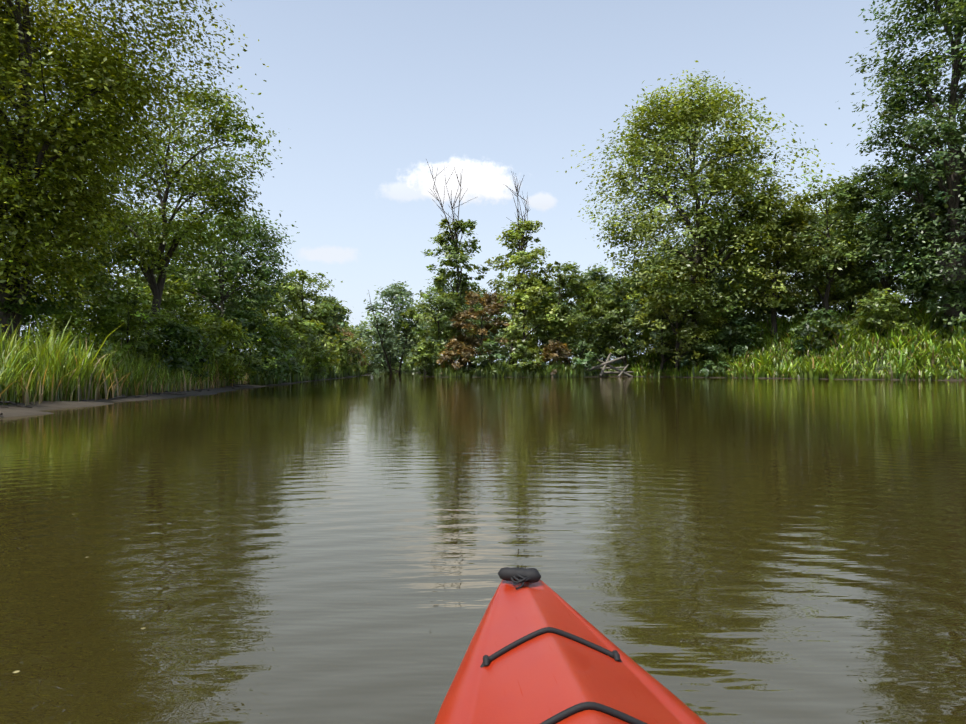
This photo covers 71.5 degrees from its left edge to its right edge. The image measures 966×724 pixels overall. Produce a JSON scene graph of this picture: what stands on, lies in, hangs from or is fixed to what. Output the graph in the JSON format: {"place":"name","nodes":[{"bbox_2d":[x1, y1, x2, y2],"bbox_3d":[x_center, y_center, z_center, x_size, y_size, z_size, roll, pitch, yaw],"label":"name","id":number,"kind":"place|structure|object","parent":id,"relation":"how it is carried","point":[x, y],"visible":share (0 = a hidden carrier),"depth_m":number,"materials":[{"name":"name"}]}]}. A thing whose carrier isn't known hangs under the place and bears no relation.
{"place":"outdoors","nodes":[
{"label":"outdoors","id":0,"kind":"place"},
{"bbox_2d":[0,372,965,723],"bbox_3d":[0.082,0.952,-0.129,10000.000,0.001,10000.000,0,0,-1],"label":"river water","id":1,"kind":"structure","parent":0,"point":[706,550],"depth_m":3.65,"materials":[{"name":"brown liquid"}]},
{"bbox_2d":[434,567,706,723],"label":"kayak","id":2,"kind":"object","parent":1,"relation":"on","point":[538,651],"visible":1,"depth_m":1.50,"materials":[{"name":"plastic"}]},
{"bbox_2d":[0,320,965,417],"bbox_3d":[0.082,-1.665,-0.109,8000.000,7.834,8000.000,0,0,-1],"label":"riverbank ground","id":3,"kind":"structure","parent":0,"point":[12,410],"depth_m":21.63,"materials":[{"name":"brown soil"}]},
{"bbox_2d":[0,273,102,352],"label":"shrub","id":4,"kind":"object","parent":3,"relation":"on","point":[26,310],"visible":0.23,"depth_m":21.25,"materials":[{"name":"green plant"}]},
{"bbox_2d":[0,16,104,236],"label":"tree","id":5,"kind":"object","parent":3,"relation":"on","point":[31,97],"visible":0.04,"depth_m":27.77,"materials":[{"name":"green plant"}]},
{"bbox_2d":[12,310,122,367],"bbox_3d":[-12.365,-0.400,19.594,3.216,2.268,2.930,0,-1,36],"label":"shrub","id":6,"kind":"object","parent":3,"relation":"on","point":[71,317],"visible":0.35,"depth_m":19.58,"materials":[{"name":"green plant"}]},
{"bbox_2d":[0,98,146,327],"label":"tree","id":7,"kind":"object","parent":3,"relation":"on","point":[125,265],"visible":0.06,"depth_m":39.00,"materials":[{"name":"green plant"}]},
{"bbox_2d":[20,250,173,348],"bbox_3d":[-17.240,-1.976,29.027,6.847,5.470,6.377,0,-1,-36],"label":"shrub","id":8,"kind":"object","parent":3,"relation":"on","point":[112,282],"visible":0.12,"depth_m":28.62,"materials":[{"name":"green plant"}]},
{"bbox_2d":[29,282,183,371],"bbox_3d":[-14.295,-1.242,26.370,5.305,3.989,5.423,0,0,-1],"label":"shrub","id":9,"kind":"object","parent":3,"relation":"on","point":[108,312],"visible":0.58,"depth_m":25.69,"materials":[{"name":"green plant"}]},
{"bbox_2d":[0,307,245,404],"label":"reeds","id":10,"kind":"object","parent":3,"relation":"on","point":[28,361],"visible":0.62,"depth_m":17.94,"materials":[{"name":"green plant"}]},
{"bbox_2d":[0,330,254,405],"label":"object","id":11,"kind":"object","parent":3,"relation":"on","point":[25,399],"visible":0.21,"depth_m":18.94,"materials":[{"name":"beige plant"}]},
{"bbox_2d":[75,249,181,339],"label":"tree","id":12,"kind":"object","parent":3,"relation":"on","point":[134,283],"visible":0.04,"depth_m":58.38,"materials":[{"name":"green plant"}]},
{"bbox_2d":[0,0,268,342],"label":"tree","id":13,"kind":"object","parent":3,"relation":"on","point":[29,175],"visible":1,"depth_m":20.87,"materials":[{"name":"green plant"}]},
{"bbox_2d":[0,382,286,414],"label":"bank","id":14,"kind":"object","parent":3,"relation":"on","point":[165,392],"visible":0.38,"depth_m":21.91,"materials":[{"name":"brown soil"}]},
{"bbox_2d":[76,194,238,318],"bbox_3d":[-25.306,-6.146,51.974,13.289,13.566,15.169,0,0,-1],"label":"tree","id":15,"kind":"object","parent":3,"relation":"on","point":[158,219],"visible":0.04,"depth_m":50.80,"materials":[{"name":"green plant"}]},
{"bbox_2d":[47,37,290,340],"bbox_3d":[-16.333,-6.825,33.291,12.097,14.930,12.800,0,0,-1],"label":"open tree","id":16,"kind":"object","parent":3,"relation":"on","point":[202,183],"visible":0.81,"depth_m":33.67,"materials":[{"name":"green plant"}]},
{"bbox_2d":[131,320,217,377],"bbox_3d":[-12.774,-0.450,27.424,3.719,2.540,4.002,0,0,-1],"label":"shrub","id":17,"kind":"object","parent":3,"relation":"on","point":[177,332],"visible":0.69,"depth_m":26.94,"materials":[{"name":"green plant"}]},
{"bbox_2d":[118,275,233,351],"bbox_3d":[-18.693,-2.163,39.773,6.826,6.024,6.322,0,-1,36],"label":"shrub","id":18,"kind":"object","parent":3,"relation":"on","point":[177,298],"visible":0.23,"depth_m":39.29,"materials":[{"name":"green plant"}]},
{"bbox_2d":[125,200,299,342],"bbox_3d":[-18.222,-5.060,45.813,11.127,11.742,12.345,0,-1,-29],"label":"dark tree","id":19,"kind":"object","parent":3,"relation":"on","point":[224,292],"visible":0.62,"depth_m":45.33,"materials":[{"name":"green plant"}]},
{"bbox_2d":[167,312,279,382],"bbox_3d":[-12.217,-0.526,30.123,4.863,3.487,4.784,0,-1,36],"label":"shrub","id":20,"kind":"object","parent":3,"relation":"on","point":[212,328],"visible":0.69,"depth_m":30.04,"materials":[{"name":"green plant"}]},
{"bbox_2d":[177,259,282,350],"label":"tree","id":21,"kind":"object","parent":3,"relation":"on","point":[268,305],"visible":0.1,"depth_m":56.82,"materials":[{"name":"green plant"}]},
{"bbox_2d":[197,305,306,380],"bbox_3d":[-12.382,-0.867,35.485,6.306,4.328,6.365,0,-1,-36],"label":"shrub","id":22,"kind":"object","parent":3,"relation":"on","point":[251,325],"visible":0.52,"depth_m":35.39,"materials":[{"name":"green plant"}]},
{"bbox_2d":[247,287,312,350],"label":"tree","id":23,"kind":"object","parent":3,"relation":"on","point":[291,318],"visible":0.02,"depth_m":73.34,"materials":[{"name":"green plant"}]},
{"bbox_2d":[244,317,319,375],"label":"shrub","id":24,"kind":"object","parent":3,"relation":"on","point":[290,336],"visible":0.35,"depth_m":41.17,"materials":[{"name":"green plant"}]},
{"bbox_2d":[268,293,313,338],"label":"tree","id":25,"kind":"object","parent":3,"relation":"on","point":[288,307],"depth_m":101.08,"materials":[{"name":"green plant"}]},
{"bbox_2d":[248,269,350,351],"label":"tree","id":26,"kind":"object","parent":3,"relation":"on","point":[323,309],"visible":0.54,"depth_m":62.80,"materials":[{"name":"green plant"}]},
{"bbox_2d":[179,344,421,385],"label":"reeds","id":27,"kind":"object","parent":3,"relation":"on","point":[335,372],"visible":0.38,"depth_m":44.69,"materials":[{"name":"green plant"}]},
{"bbox_2d":[268,315,343,377],"bbox_3d":[-13.102,-0.970,48.357,6.674,4.655,6.448,0,0,-22],"label":"shrub","id":28,"kind":"object","parent":3,"relation":"on","point":[313,338],"visible":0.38,"depth_m":48.04,"materials":[{"name":"green plant"}]},
{"bbox_2d":[295,318,351,370],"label":"shrub","id":29,"kind":"object","parent":3,"relation":"on","point":[334,353],"visible":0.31,"depth_m":54.64,"materials":[{"name":"green plant"}]},
{"bbox_2d":[308,295,349,331],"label":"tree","id":30,"kind":"object","parent":3,"relation":"on","point":[343,324],"visible":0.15,"depth_m":85.67,"materials":[{"name":"green plant"}]},
{"bbox_2d":[310,324,362,370],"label":"shrub","id":31,"kind":"object","parent":3,"relation":"on","point":[350,346],"visible":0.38,"depth_m":62.38,"materials":[{"name":"green plant"}]},
{"bbox_2d":[316,307,358,331],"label":"tree","id":32,"kind":"object","parent":3,"relation":"on","point":[342,320],"visible":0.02,"depth_m":98.11,"materials":[{"name":"green plant"}]},
{"bbox_2d":[326,326,369,370],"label":"shrub","id":33,"kind":"object","parent":3,"relation":"on","point":[348,334],"visible":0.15,"depth_m":71.72,"materials":[{"name":"green plant"}]},
{"bbox_2d":[326,327,373,366],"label":"shrub","id":34,"kind":"object","parent":3,"relation":"on","point":[364,349],"visible":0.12,"depth_m":83.25,"materials":[{"name":"green plant"}]},
{"bbox_2d":[338,326,374,356],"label":"tree","id":35,"kind":"object","parent":3,"relation":"on","point":[359,332],"visible":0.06,"depth_m":157.39,"materials":[{"name":"green plant"}]},
{"bbox_2d":[349,335,373,361],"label":"shrub","id":36,"kind":"object","parent":3,"relation":"on","point":[354,339],"visible":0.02,"depth_m":96.04,"materials":[{"name":"green plant"}]},
{"bbox_2d":[357,319,395,363],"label":"tree","id":37,"kind":"object","parent":3,"relation":"on","point":[365,322],"visible":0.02,"depth_m":171.19,"materials":[{"name":"green plant"}]},
{"bbox_2d":[358,328,403,359],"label":"tree","id":38,"kind":"object","parent":3,"relation":"on","point":[369,340],"visible":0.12,"depth_m":153.86,"materials":[{"name":"green plant"}]},
{"bbox_2d":[381,328,412,361],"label":"tree","id":39,"kind":"object","parent":3,"relation":"on","point":[397,345],"visible":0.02,"depth_m":143.95,"materials":[{"name":"green plant"}]},
{"bbox_2d":[351,280,443,373],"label":"tree","id":40,"kind":"object","parent":3,"relation":"on","point":[386,335],"visible":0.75,"depth_m":98.44,"materials":[{"name":"green plant"}]},
{"bbox_2d":[367,358,428,371],"bbox_3d":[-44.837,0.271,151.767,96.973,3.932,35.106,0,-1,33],"label":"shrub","id":41,"kind":"object","parent":3,"relation":"on","point":[403,369],"visible":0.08,"depth_m":136.32,"materials":[{"name":"green plant"}]},
{"bbox_2d":[403,340,418,359],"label":"bush","id":42,"kind":"object","parent":3,"relation":"on","point":[411,354],"visible":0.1,"depth_m":128.36,"materials":[{"name":"green plant"}]},
{"bbox_2d":[406,340,439,376],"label":"shrub","id":43,"kind":"object","parent":3,"relation":"on","point":[422,356],"visible":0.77,"depth_m":67.09,"materials":[{"name":"green plant"}]},
{"bbox_2d":[399,287,474,365],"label":"tree","id":44,"kind":"object","parent":3,"relation":"on","point":[446,302],"visible":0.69,"depth_m":68.99,"materials":[{"name":"green plant"}]},
{"bbox_2d":[398,312,477,364],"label":"tree","id":45,"kind":"object","parent":3,"relation":"on","point":[415,335],"visible":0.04,"depth_m":96.55,"materials":[{"name":"green plant"}]},
{"bbox_2d":[420,159,488,366],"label":"tall tree","id":46,"kind":"object","parent":3,"relation":"on","point":[452,251],"visible":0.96,"depth_m":70.95,"materials":[{"name":"green plant"}]},
{"bbox_2d":[437,339,474,373],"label":"shrub","id":47,"kind":"object","parent":3,"relation":"on","point":[451,354],"visible":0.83,"depth_m":65.94,"materials":[{"name":"brown plant"}]},
{"bbox_2d":[417,275,500,360],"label":"tree","id":48,"kind":"object","parent":3,"relation":"on","point":[444,290],"visible":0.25,"depth_m":83.25,"materials":[{"name":"green plant"}]},
{"bbox_2d":[446,300,502,364],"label":"tree","id":49,"kind":"object","parent":3,"relation":"on","point":[479,342],"depth_m":110.36,"materials":[{"name":"brown plant"}]},
{"bbox_2d":[443,284,506,368],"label":"tree","id":50,"kind":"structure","parent":3,"relation":"on","point":[499,334],"depth_m":99.21,"materials":[{"name":"green plant"}]},
{"bbox_2d":[449,289,515,364],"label":"tree","id":51,"kind":"object","parent":3,"relation":"on","point":[486,303],"visible":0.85,"depth_m":67.83,"materials":[{"name":"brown plant"}]},
{"bbox_2d":[469,339,509,373],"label":"shrub","id":52,"kind":"object","parent":3,"relation":"on","point":[483,360],"visible":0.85,"depth_m":65.17,"materials":[{"name":"green plant"}]},
{"bbox_2d":[481,295,537,363],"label":"tree","id":53,"kind":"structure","parent":3,"relation":"on","point":[508,348],"depth_m":103.80,"materials":[{"name":"green plant"}]},
{"bbox_2d":[482,171,549,365],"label":"tall tree","id":54,"kind":"object","parent":3,"relation":"on","point":[522,258],"visible":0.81,"depth_m":71.61,"materials":[{"name":"green plant"}]},
{"bbox_2d":[421,355,614,376],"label":"island grass","id":55,"kind":"structure","parent":3,"relation":"on","point":[505,371],"depth_m":65.17,"materials":[{"name":"green plant"}]},
{"bbox_2d":[476,273,567,355],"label":"tree","id":56,"kind":"object","parent":3,"relation":"on","point":[519,325],"visible":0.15,"depth_m":85.60,"materials":[{"name":"green plant"}]},
{"bbox_2d":[489,273,559,360],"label":"tree","id":57,"kind":"object","parent":3,"relation":"on","point":[528,297],"visible":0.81,"depth_m":67.48,"materials":[{"name":"green plant"}]},
{"bbox_2d":[508,339,543,371],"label":"shrub","id":58,"kind":"object","parent":3,"relation":"on","point":[525,361],"visible":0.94,"depth_m":65.17,"materials":[{"name":"green plant"}]},
{"bbox_2d":[496,284,575,366],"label":"tree","id":59,"kind":"object","parent":3,"relation":"on","point":[542,364],"visible":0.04,"depth_m":106.03,"materials":[{"name":"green plant"}]},
{"bbox_2d":[532,340,574,376],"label":"shrub","id":60,"kind":"object","parent":3,"relation":"on","point":[553,353],"visible":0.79,"depth_m":66.21,"materials":[{"name":"brown plant"}]},
{"bbox_2d":[518,261,590,360],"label":"tree","id":61,"kind":"object","parent":3,"relation":"on","point":[558,331],"visible":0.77,"depth_m":69.17,"materials":[{"name":"green plant"}]},
{"bbox_2d":[538,263,602,361],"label":"tree","id":62,"kind":"object","parent":3,"relation":"on","point":[578,272],"visible":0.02,"depth_m":88.85,"materials":[{"name":"green plant"}]},
{"bbox_2d":[559,340,601,372],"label":"shrub","id":63,"kind":"object","parent":3,"relation":"on","point":[585,357],"visible":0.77,"depth_m":66.57,"materials":[{"name":"green plant"}]},
{"bbox_2d":[555,277,612,356],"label":"tree","id":64,"kind":"object","parent":3,"relation":"on","point":[593,297],"visible":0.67,"depth_m":71.04,"materials":[{"name":"green plant"}]},
{"bbox_2d":[536,262,644,364],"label":"tree","id":65,"kind":"object","parent":3,"relation":"on","point":[593,274],"visible":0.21,"depth_m":87.06,"materials":[{"name":"green plant"}]},
{"bbox_2d":[584,352,633,376],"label":"driftwood","id":66,"kind":"object","parent":3,"relation":"on","point":[617,369],"visible":0.73,"depth_m":66.93,"materials":[{"name":"grey wood"}]},
{"bbox_2d":[577,297,646,359],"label":"tree","id":67,"kind":"object","parent":3,"relation":"on","point":[619,343],"visible":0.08,"depth_m":98.33,"materials":[{"name":"green plant"}]},
{"bbox_2d":[589,280,656,366],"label":"tree","id":68,"kind":"object","parent":3,"relation":"on","point":[613,308],"visible":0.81,"depth_m":69.91,"materials":[{"name":"green plant"}]},
{"bbox_2d":[624,262,669,351],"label":"tree","id":69,"kind":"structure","parent":3,"relation":"on","point":[638,309],"depth_m":91.28,"materials":[{"name":"green plant"}]},
{"bbox_2d":[622,298,692,371],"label":"tree","id":70,"kind":"object","parent":3,"relation":"on","point":[662,352],"visible":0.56,"depth_m":67.21,"materials":[{"name":"green plant"}]},
{"bbox_2d":[592,239,747,358],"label":"tree","id":71,"kind":"object","parent":3,"relation":"on","point":[633,311],"visible":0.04,"depth_m":83.13,"materials":[{"name":"green plant"}]},
{"bbox_2d":[626,259,727,370],"bbox_3d":[18.614,-4.466,65.567,9.873,11.633,8.684,0,0,-1],"label":"tree","id":72,"kind":"object","parent":3,"relation":"on","point":[685,337],"visible":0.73,"depth_m":64.12,"materials":[{"name":"green plant"}]},
{"bbox_2d":[557,60,838,353],"bbox_3d":[20.536,-14.044,68.013,24.754,28.383,23.449,0,0,-1],"label":"tree","id":73,"kind":"object","parent":3,"relation":"on","point":[683,118],"visible":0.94,"depth_m":64.22,"materials":[{"name":"green plant"}]},
{"bbox_2d":[678,340,732,376],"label":"shrub","id":74,"kind":"object","parent":3,"relation":"on","point":[714,350],"visible":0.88,"depth_m":62.82,"materials":[{"name":"green plant"}]},
{"bbox_2d":[686,273,745,329],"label":"tree","id":75,"kind":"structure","parent":3,"relation":"on","point":[720,297],"depth_m":80.09,"materials":[{"name":"green plant"}]},
{"bbox_2d":[703,306,742,333],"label":"bush","id":76,"kind":"object","parent":3,"relation":"on","point":[727,320],"visible":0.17,"depth_m":76.41,"materials":[{"name":"green plant"}]},
{"bbox_2d":[662,238,797,333],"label":"tree","id":77,"kind":"object","parent":3,"relation":"on","point":[720,277],"visible":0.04,"depth_m":77.91,"materials":[{"name":"green plant"}]},
{"bbox_2d":[715,315,765,356],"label":"shrub","id":78,"kind":"object","parent":3,"relation":"on","point":[728,333],"visible":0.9,"depth_m":63.45,"materials":[{"name":"green plant"}]},
{"bbox_2d":[702,255,780,327],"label":"tree","id":79,"kind":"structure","parent":3,"relation":"on","point":[740,303],"depth_m":79.71,"materials":[{"name":"green plant"}]},
{"bbox_2d":[744,271,810,323],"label":"tree","id":80,"kind":"object","parent":3,"relation":"on","point":[790,309],"visible":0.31,"depth_m":71.75,"materials":[{"name":"green plant"}]},
{"bbox_2d":[710,198,847,336],"bbox_3d":[27.907,-9.113,64.910,12.333,14.022,11.406,0,0,-1],"label":"tree","id":81,"kind":"object","parent":3,"relation":"on","point":[773,305],"visible":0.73,"depth_m":62.77,"materials":[{"name":"green plant"}]},
{"bbox_2d":[603,298,965,379],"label":"bank grass","id":82,"kind":"structure","parent":3,"relation":"on","point":[903,363],"depth_m":56.88,"materials":[{"name":"green plant"}]},
{"bbox_2d":[611,306,965,379],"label":"reeds","id":83,"kind":"object","parent":3,"relation":"on","point":[891,371],"visible":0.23,"depth_m":56.68,"materials":[{"name":"green plant"}]},
{"bbox_2d":[752,218,844,321],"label":"tree","id":84,"kind":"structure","parent":3,"relation":"on","point":[805,307],"depth_m":76.27,"materials":[{"name":"green plant"}]},
{"bbox_2d":[788,308,850,351],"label":"shrub","id":85,"kind":"object","parent":3,"relation":"on","point":[819,316],"visible":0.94,"depth_m":58.63,"materials":[{"name":"green plant"}]},
{"bbox_2d":[769,173,890,318],"bbox_3d":[32.309,-10.370,63.901,11.594,13.934,11.969,0,0,-1],"label":"tree","id":86,"kind":"object","parent":3,"relation":"on","point":[838,267],"visible":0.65,"depth_m":62.03,"materials":[{"name":"green plant"}]},
{"bbox_2d":[770,185,894,313],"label":"tree","id":87,"kind":"object","parent":3,"relation":"on","point":[820,304],"visible":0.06,"depth_m":74.32,"materials":[{"name":"green plant"}]},
{"bbox_2d":[807,240,884,313],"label":"tree","id":88,"kind":"object","parent":3,"relation":"on","point":[832,300],"visible":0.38,"depth_m":65.75,"materials":[{"name":"green plant"}]},
{"bbox_2d":[789,293,902,320],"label":"bush","id":89,"kind":"object","parent":3,"relation":"on","point":[855,302],"depth_m":87.89,"materials":[{"name":"green plant"}]},
{"bbox_2d":[794,210,904,311],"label":"tree","id":90,"kind":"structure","parent":3,"relation":"on","point":[841,230],"depth_m":71.91,"materials":[{"name":"green plant"}]},
{"bbox_2d":[847,288,917,336],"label":"shrub","id":91,"kind":"object","parent":3,"relation":"on","point":[882,315],"visible":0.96,"depth_m":56.22,"materials":[{"name":"green plant"}]},
{"bbox_2d":[817,156,962,310],"bbox_3d":[37.994,-11.221,61.581,11.726,14.652,12.638,0,-1,42],"label":"tree","id":92,"kind":"object","parent":3,"relation":"on","point":[858,179],"visible":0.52,"depth_m":60.24,"materials":[{"name":"green plant"}]},
{"bbox_2d":[837,0,965,323],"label":"tree","id":93,"kind":"object","parent":3,"relation":"on","point":[951,266],"visible":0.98,"depth_m":55.59,"materials":[{"name":"green plant"}]},
{"bbox_2d":[890,264,936,308],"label":"tree","id":94,"kind":"object","parent":3,"relation":"on","point":[922,301],"visible":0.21,"depth_m":61.65,"materials":[{"name":"green plant"}]},
{"bbox_2d":[896,278,942,311],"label":"tree","id":95,"kind":"object","parent":3,"relation":"on","point":[909,293],"depth_m":83.58,"materials":[{"name":"green plant"}]},
{"bbox_2d":[882,148,965,302],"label":"tree","id":96,"kind":"object","parent":3,"relation":"on","point":[936,187],"visible":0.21,"depth_m":58.57,"materials":[{"name":"green plant"}]},
{"bbox_2d":[885,194,963,305],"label":"tree","id":97,"kind":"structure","parent":3,"relation":"on","point":[919,259],"depth_m":65.31,"materials":[{"name":"green plant"}]},
{"bbox_2d":[890,162,965,299],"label":"tree","id":98,"kind":"object","parent":3,"relation":"on","point":[924,229],"depth_m":74.19,"materials":[{"name":"green plant"}]},
{"bbox_2d":[912,158,965,280],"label":"tree","id":99,"kind":"object","parent":3,"relation":"on","point":[961,189],"depth_m":61.72,"materials":[{"name":"green plant"}]},
{"bbox_2d":[914,278,965,328],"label":"shrub","id":100,"kind":"object","parent":3,"relation":"on","point":[943,290],"visible":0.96,"depth_m":54.20,"materials":[{"name":"green plant"}]},
{"bbox_2d":[1,0,965,364],"label":"sky","id":101,"kind":"structure","parent":0,"point":[366,92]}
]}

